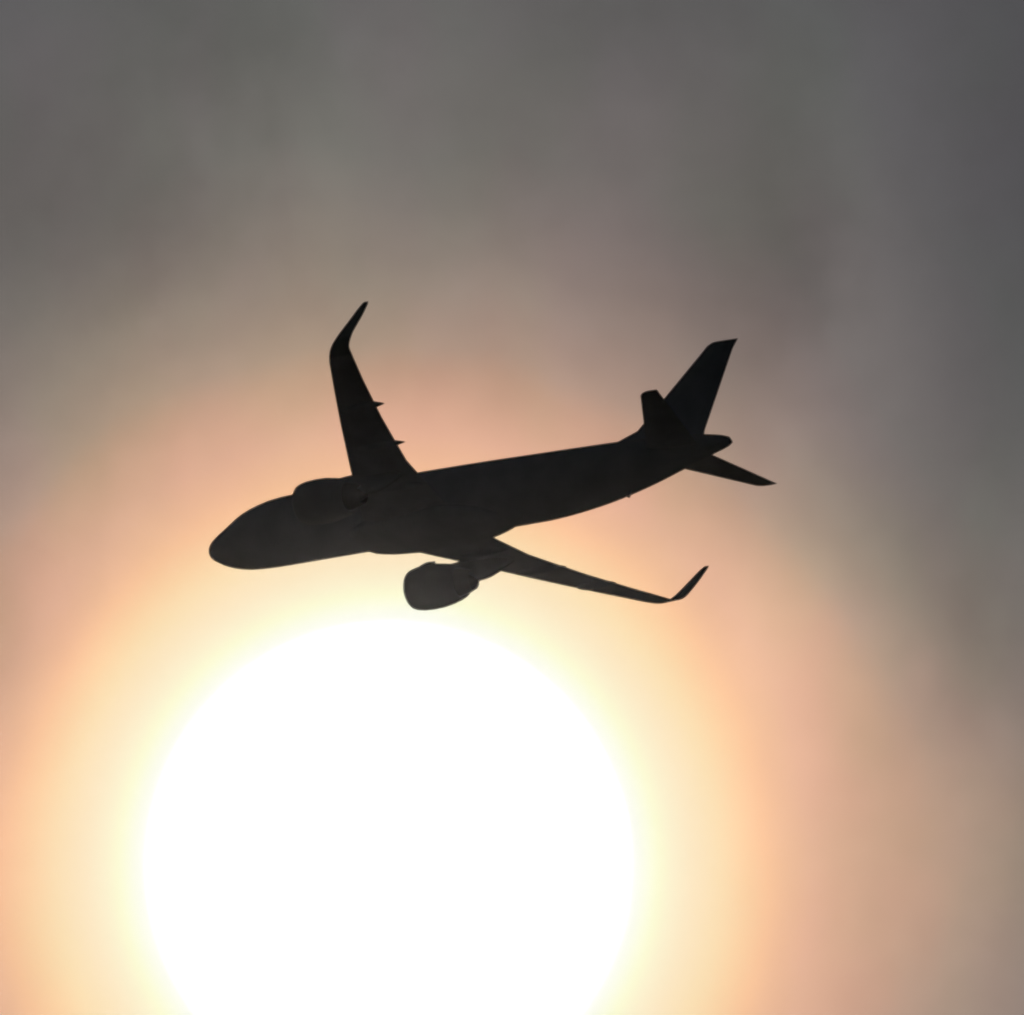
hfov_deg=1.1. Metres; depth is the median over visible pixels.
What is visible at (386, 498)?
airliner
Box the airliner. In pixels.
[209,301,776,609]
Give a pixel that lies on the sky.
(791, 783)
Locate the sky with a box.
[0,0,1023,1014]

